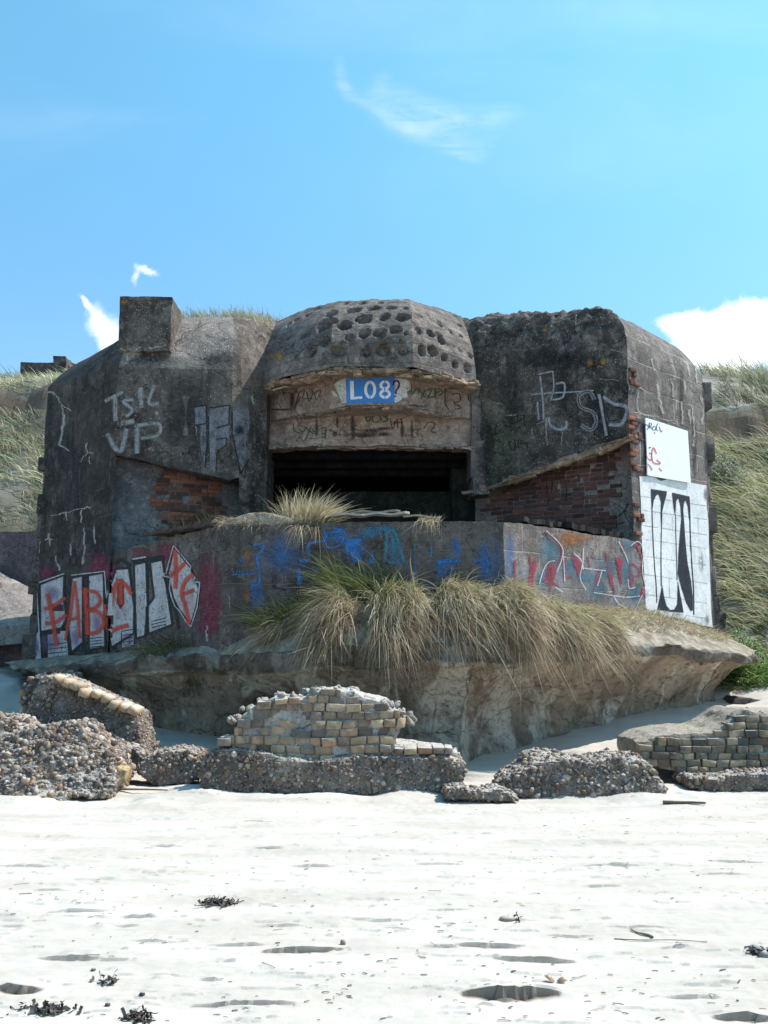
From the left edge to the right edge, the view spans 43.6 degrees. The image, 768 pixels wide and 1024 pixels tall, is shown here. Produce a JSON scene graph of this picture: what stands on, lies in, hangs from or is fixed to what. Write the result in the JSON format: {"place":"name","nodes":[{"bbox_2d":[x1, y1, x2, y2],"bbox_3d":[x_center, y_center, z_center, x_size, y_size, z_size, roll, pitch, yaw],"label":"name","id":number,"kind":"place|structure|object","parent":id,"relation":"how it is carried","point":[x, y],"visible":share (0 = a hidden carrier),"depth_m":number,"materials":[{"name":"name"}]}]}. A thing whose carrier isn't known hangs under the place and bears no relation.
{"place":"outdoors","nodes":[
{"label":"outdoors","id":0,"kind":"place"},
{"bbox_2d":[0,371,767,1023],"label":"sand beach","id":1,"kind":"structure","parent":0,"point":[314,859],"depth_m":6.01,"materials":[{"name":"beige sand"}]},
{"bbox_2d":[0,644,21,666],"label":"concrete block","id":2,"kind":"structure","parent":1,"relation":"on","point":[11,652],"depth_m":21.37,"materials":[{"name":"grey concrete"}]},
{"bbox_2d":[0,572,34,645],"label":"concrete slab","id":3,"kind":"structure","parent":2,"relation":"on","point":[16,601],"depth_m":21.27,"materials":[{"name":"grey concrete"}]},
{"bbox_2d":[0,531,37,585],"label":"concrete wall","id":4,"kind":"structure","parent":1,"relation":"on","point":[18,551],"depth_m":22.67,"materials":[{"name":"grey concrete"}]},
{"bbox_2d":[0,362,74,528],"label":"dune grass","id":5,"kind":"structure","parent":1,"relation":"on","point":[12,381],"depth_m":25.50,"materials":[{"name":"green plant"}]},
{"bbox_2d":[6,998,82,1016],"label":"seaweed clump","id":6,"kind":"object","parent":1,"relation":"on","point":[49,1009],"visible":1,"depth_m":4.15,"materials":[{"name":"black plant"}]},
{"bbox_2d":[20,356,74,376],"bbox_3d":[-10.457,-4.194,30.622,1.424,0.956,2.428,0,-8,0],"label":"concrete bunker","id":7,"kind":"object","parent":1,"relation":"on","point":[59,362],"visible":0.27,"depth_m":29.45},
{"bbox_2d":[18,667,87,713],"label":"concrete block","id":8,"kind":"structure","parent":1,"relation":"on","point":[28,688],"depth_m":13.99,"materials":[{"name":"grey concrete"}]},
{"bbox_2d":[0,711,135,800],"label":"concrete block","id":9,"kind":"structure","parent":1,"relation":"on","point":[84,757],"depth_m":9.93,"materials":[{"name":"grey concrete"}]},
{"bbox_2d":[117,765,131,785],"bbox_3d":[-2.790,2.754,10.064,0.260,0.228,0.337,0,-8,0],"label":"brick fragment","id":10,"kind":"object","parent":9,"relation":"on","point":[125,772],"visible":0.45,"depth_m":9.94,"materials":[{"name":"beige brick"}]},
{"bbox_2d":[26,673,159,748],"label":"concrete block","id":11,"kind":"structure","parent":1,"relation":"on","point":[56,697],"depth_m":11.13,"materials":[{"name":"grey concrete"}]},
{"bbox_2d":[90,969,117,985],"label":"seaweed clump","id":12,"kind":"object","parent":1,"relation":"on","point":[113,980],"visible":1,"depth_m":4.49,"materials":[{"name":"black plant"}]},
{"bbox_2d":[118,1005,157,1023],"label":"seaweed clump","id":13,"kind":"object","parent":1,"relation":"on","point":[135,1017],"visible":1,"depth_m":4.06,"materials":[{"name":"black plant"}]},
{"bbox_2d":[127,742,149,770],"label":"concrete block","id":14,"kind":"structure","parent":1,"relation":"on","point":[138,752],"depth_m":10.69,"materials":[{"name":"grey concrete"}]},
{"bbox_2d":[120,788,167,790],"bbox_3d":[-2.546,2.871,9.951,0.622,0.027,0.036,0,-8,3],"label":"driftwood stick","id":15,"kind":"object","parent":1,"relation":"on","point":[142,789],"visible":0.82,"depth_m":9.95,"materials":[{"name":"wood"}]},
{"bbox_2d":[136,744,208,785],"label":"concrete block","id":16,"kind":"structure","parent":1,"relation":"on","point":[176,764],"depth_m":10.46,"materials":[{"name":"grey concrete"}]},
{"bbox_2d":[195,895,243,908],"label":"seaweed clump","id":17,"kind":"object","parent":1,"relation":"on","point":[217,901],"visible":1,"depth_m":5.85,"materials":[{"name":"black plant"}]},
{"bbox_2d":[198,684,467,795],"bbox_3d":[-0.532,2.480,10.489,2.824,1.166,1.219,0,-8,0],"label":"brick ruin","id":18,"kind":"object","parent":1,"relation":"on","point":[338,738],"visible":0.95,"depth_m":10.01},
{"bbox_2d":[0,795,767,1023],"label":"beach litter","id":19,"kind":"object","parent":1,"relation":"on","point":[397,947],"visible":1,"depth_m":4.77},
{"bbox_2d":[11,296,757,766],"bbox_3d":[-0.113,-0.055,16.939,13.210,8.228,9.688,0,-8,0],"label":"concrete bunker","id":20,"kind":"object","parent":1,"relation":"on","point":[163,412],"visible":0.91,"depth_m":16.40,"materials":[{"name":"grey concrete"}]},
{"bbox_2d":[121,506,221,550],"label":"marram tussock","id":21,"kind":"object","parent":20,"relation":"on","point":[180,526],"visible":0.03,"depth_m":14.83,"materials":[{"name":"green plant"}]},
{"bbox_2d":[144,521,221,536],"bbox_3d":[-2.902,0.261,13.988,0.374,0.074,1.899,7,-10,-42],"label":"broken board","id":22,"kind":"object","parent":20,"relation":"on","point":[182,530],"visible":0.87,"depth_m":13.87,"materials":[{"name":"grey wood"}]},
{"bbox_2d":[180,303,274,329],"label":"roof grass","id":23,"kind":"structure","parent":20,"relation":"on","point":[268,317],"depth_m":17.86,"materials":[{"name":"plant"}]},
{"bbox_2d":[211,512,296,535],"bbox_3d":[-1.758,0.223,13.357,1.469,0.422,0.836,0,-8,0],"label":"dry grass mat","id":24,"kind":"object","parent":20,"relation":"on","point":[256,519],"visible":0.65,"depth_m":13.22,"materials":[{"name":"plant"}]},
{"bbox_2d":[282,525,320,559],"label":"marram tussock","id":25,"kind":"object","parent":20,"relation":"on","point":[301,531],"visible":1,"depth_m":12.98,"materials":[{"name":"beige plant"}]},
{"bbox_2d":[265,483,370,523],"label":"marram tussock","id":26,"kind":"object","parent":20,"relation":"on","point":[316,512],"visible":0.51,"depth_m":13.39,"materials":[{"name":"beige plant"}]},
{"bbox_2d":[323,511,409,517],"bbox_3d":[-0.247,0.040,13.438,1.212,0.071,0.242,0,-8,2],"label":"broken board","id":27,"kind":"object","parent":20,"relation":"on","point":[397,514],"visible":0.94,"depth_m":13.35,"materials":[{"name":"grey wood"}]},
{"bbox_2d":[346,509,399,513],"bbox_3d":[-0.160,0.001,13.872,0.792,0.068,0.167,1,-8,-7],"label":"broken board","id":28,"kind":"object","parent":20,"relation":"on","point":[368,511],"visible":0.71,"depth_m":13.82,"materials":[{"name":"grey wood"}]},
{"bbox_2d":[5,597,756,669],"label":"soil bank","id":29,"kind":"structure","parent":20,"relation":"on","point":[675,637],"depth_m":13.68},
{"bbox_2d":[110,626,205,697],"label":"marram tussock","id":30,"kind":"object","parent":29,"relation":"on","point":[163,647],"visible":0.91,"depth_m":13.75,"materials":[{"name":"green plant"}]},
{"bbox_2d":[204,566,331,631],"bbox_3d":[-1.208,1.198,12.828,2.473,1.024,1.382,3,-8,-20],"label":"marram tussock","id":31,"kind":"object","parent":29,"relation":"on","point":[261,616],"visible":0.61,"depth_m":12.77,"materials":[{"name":"green plant"}]},
{"bbox_2d":[225,597,315,704],"bbox_3d":[-1.546,2.070,12.647,1.515,1.928,1.070,4,-8,-25],"label":"marram tussock","id":32,"kind":"object","parent":29,"relation":"on","point":[275,631],"visible":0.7,"depth_m":12.60,"materials":[{"name":"green plant"}]},
{"bbox_2d":[270,574,365,694],"bbox_3d":[-0.870,1.622,12.385,1.322,1.731,1.727,0,-8,0],"label":"marram tussock","id":33,"kind":"object","parent":29,"relation":"on","point":[323,627],"visible":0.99,"depth_m":12.22,"materials":[{"name":"beige plant"}]},
{"bbox_2d":[279,534,408,604],"bbox_3d":[-0.706,0.879,12.987,2.250,1.298,1.443,4,-9,-29],"label":"marram tussock","id":34,"kind":"object","parent":29,"relation":"on","point":[338,576],"visible":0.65,"depth_m":12.81,"materials":[{"name":"green plant"}]},
{"bbox_2d":[345,557,458,735],"bbox_3d":[0.218,1.700,12.024,1.526,2.321,1.794,5,-9,-32],"label":"marram tussock","id":35,"kind":"object","parent":29,"relation":"on","point":[398,609],"visible":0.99,"depth_m":12.02,"materials":[{"name":"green plant"}]},
{"bbox_2d":[419,567,551,709],"bbox_3d":[1.211,1.585,12.106,1.924,1.910,1.699,0,-8,0],"label":"marram tussock","id":36,"kind":"object","parent":29,"relation":"on","point":[463,600],"visible":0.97,"depth_m":12.03,"materials":[{"name":"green plant"}]},
{"bbox_2d":[472,567,586,709],"bbox_3d":[1.803,1.724,12.102,1.722,2.158,1.855,4,-9,-30],"label":"marram tussock","id":37,"kind":"object","parent":29,"relation":"on","point":[525,602],"visible":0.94,"depth_m":12.03,"materials":[{"name":"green plant"}]},
{"bbox_2d":[540,593,639,697],"bbox_3d":[2.563,1.732,12.550,1.344,1.456,1.424,6,-10,-37],"label":"marram tussock","id":38,"kind":"object","parent":29,"relation":"on","point":[588,645],"visible":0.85,"depth_m":12.45,"materials":[{"name":"beige plant"}]},
{"bbox_2d":[576,599,648,689],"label":"marram tussock","id":39,"kind":"object","parent":29,"relation":"on","point":[612,626],"visible":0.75,"depth_m":12.94,"materials":[{"name":"beige plant"}]},
{"bbox_2d":[593,602,741,645],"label":"dry grass","id":40,"kind":"structure","parent":29,"relation":"on","point":[722,636],"depth_m":14.65,"materials":[{"name":"beige plant"}]},
{"bbox_2d":[634,602,714,629],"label":"wall foot grass","id":41,"kind":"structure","parent":29,"relation":"on","point":[659,612],"depth_m":16.01,"materials":[{"name":"beige plant"}]},
{"bbox_2d":[727,627,766,656],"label":"green bush","id":42,"kind":"object","parent":29,"relation":"on","point":[740,638],"visible":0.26,"depth_m":17.34,"materials":[{"name":"green plant"}]},
{"bbox_2d":[401,516,442,539],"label":"marram tussock","id":43,"kind":"object","parent":20,"relation":"on","point":[425,521],"visible":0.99,"depth_m":12.97,"materials":[{"name":"beige plant"}]},
{"bbox_2d":[403,514,441,518],"bbox_3d":[0.534,0.064,13.359,0.535,0.052,0.097,0,-8,0],"label":"broken board","id":44,"kind":"object","parent":20,"relation":"on","point":[417,515],"visible":0.91,"depth_m":13.32,"materials":[{"name":"grey wood"}]},
{"bbox_2d":[418,511,442,521],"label":"marram tussock","id":45,"kind":"object","parent":20,"relation":"on","point":[428,518],"visible":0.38,"depth_m":13.27,"materials":[{"name":"beige plant"}]},
{"bbox_2d":[505,516,623,537],"bbox_3d":[2.825,0.254,14.796,0.382,0.114,2.807,-7,-11,44],"label":"broken board","id":46,"kind":"object","parent":20,"relation":"on","point":[535,522],"visible":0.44,"depth_m":13.97,"materials":[{"name":"grey wood"}]},
{"bbox_2d":[559,522,617,537],"bbox_3d":[3.208,0.298,14.967,0.247,0.152,1.553,-7,-10,42],"label":"broken board","id":47,"kind":"object","parent":20,"relation":"on","point":[572,526],"visible":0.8,"depth_m":14.76,"materials":[{"name":"grey wood"}]},
{"bbox_2d":[645,418,690,482],"bbox_3d":[4.947,-1.046,16.719,1.426,0.988,0.039,7,-10,-43],"label":"white board","id":48,"kind":"object","parent":20,"relation":"attached to","point":[667,451],"visible":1,"depth_m":16.68,"materials":[{"name":"paint"}]},
{"bbox_2d":[441,780,518,802],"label":"concrete block","id":49,"kind":"structure","parent":1,"relation":"on","point":[457,790],"depth_m":9.52,"materials":[{"name":"grey concrete"}]},
{"bbox_2d":[499,915,514,921],"bbox_3d":[0.711,2.349,5.542,0.091,0.036,0.063,0,-8,0],"label":"beach stone","id":50,"kind":"object","parent":1,"relation":"on","point":[507,918],"visible":1,"depth_m":5.52,"materials":[{"name":"beige stone"}]},
{"bbox_2d":[544,974,566,982],"bbox_3d":[0.812,2.205,4.536,0.107,0.034,0.028,0,-8,0],"label":"mussel shell","id":51,"kind":"object","parent":1,"relation":"on","point":[559,980],"visible":1,"depth_m":4.53,"materials":[{"name":"white"}]},
{"bbox_2d":[492,747,668,797],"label":"concrete block","id":52,"kind":"structure","parent":1,"relation":"on","point":[535,772],"depth_m":9.84,"materials":[{"name":"grey concrete"}]},
{"bbox_2d":[631,929,653,938],"bbox_3d":[1.411,2.310,5.260,0.028,0.016,0.155,6,-10,-38],"label":"driftwood stick","id":53,"kind":"object","parent":1,"relation":"on","point":[649,935],"visible":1,"depth_m":5.25,"materials":[{"name":"beige wood"}]},
{"bbox_2d":[614,938,706,941],"bbox_3d":[1.481,2.293,5.141,0.483,0.011,0.023,-1,-8,7],"label":"driftwood stick","id":54,"kind":"object","parent":1,"relation":"on","point":[654,939],"visible":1,"depth_m":5.14,"materials":[{"name":"brown wood"}]},
{"bbox_2d":[663,800,705,803],"bbox_3d":[2.880,2.790,9.210,0.396,0.038,0.045,-1,-8,9],"label":"driftwood stick","id":55,"kind":"object","parent":1,"relation":"on","point":[679,802],"visible":1,"depth_m":9.21,"materials":[{"name":"wood"}]},
{"bbox_2d":[617,705,767,772],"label":"brick ruin","id":56,"kind":"object","parent":1,"relation":"on","point":[716,738],"visible":0.94,"depth_m":10.71,"materials":[{"name":"grey brick"}]},
{"bbox_2d":[672,765,767,791],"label":"concrete block","id":57,"kind":"structure","parent":1,"relation":"on","point":[740,779],"depth_m":10.21,"materials":[{"name":"grey concrete"}]},
{"bbox_2d":[710,452,749,492],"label":"grey bush","id":58,"kind":"object","parent":1,"relation":"on","point":[730,468],"visible":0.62,"depth_m":21.76,"materials":[{"name":"green plant"}]},
{"bbox_2d":[693,341,767,409],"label":"dune grass","id":59,"kind":"structure","parent":1,"relation":"on","point":[758,373],"depth_m":25.77,"materials":[{"name":"plant"}]},
{"bbox_2d":[706,422,767,634],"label":"dune grass","id":60,"kind":"structure","parent":1,"relation":"on","point":[721,501],"depth_m":20.39,"materials":[{"name":"plant"}]},
{"bbox_2d":[723,695,759,703],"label":"concrete block","id":61,"kind":"structure","parent":1,"relation":"on","point":[735,699],"depth_m":15.35,"materials":[{"name":"grey concrete"}]},
{"bbox_2d":[718,649,767,690],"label":"green bush","id":62,"kind":"object","parent":1,"relation":"on","point":[764,662],"visible":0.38,"depth_m":16.21,"materials":[{"name":"green plant"}]},
{"bbox_2d":[718,604,767,691],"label":"dune grass","id":63,"kind":"structure","parent":1,"relation":"on","point":[759,634],"depth_m":17.39,"materials":[{"name":"green plant"}]},
{"bbox_2d":[744,945,767,954],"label":"seaweed clump","id":64,"kind":"object","parent":1,"relation":"on","point":[755,951],"visible":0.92,"depth_m":4.92,"materials":[{"name":"black plant"}]},
{"bbox_2d":[749,944,763,950],"bbox_3d":[1.925,2.258,4.964,0.074,0.047,0.061,0,-8,0],"label":"beach stone","id":65,"kind":"object","parent":1,"relation":"on","point":[757,946],"visible":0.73,"depth_m":4.95,"materials":[{"name":"white stone"}]},
{"bbox_2d":[758,950,767,957],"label":"beach stone","id":66,"kind":"object","parent":1,"relation":"on","point":[764,954],"visible":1,"depth_m":4.86,"materials":[{"name":"white stone"}]},
{"bbox_2d":[0,0,767,378],"label":"sky","id":67,"kind":"structure","parent":0,"point":[469,159],"materials":[{"name":"blue"}]}
]}

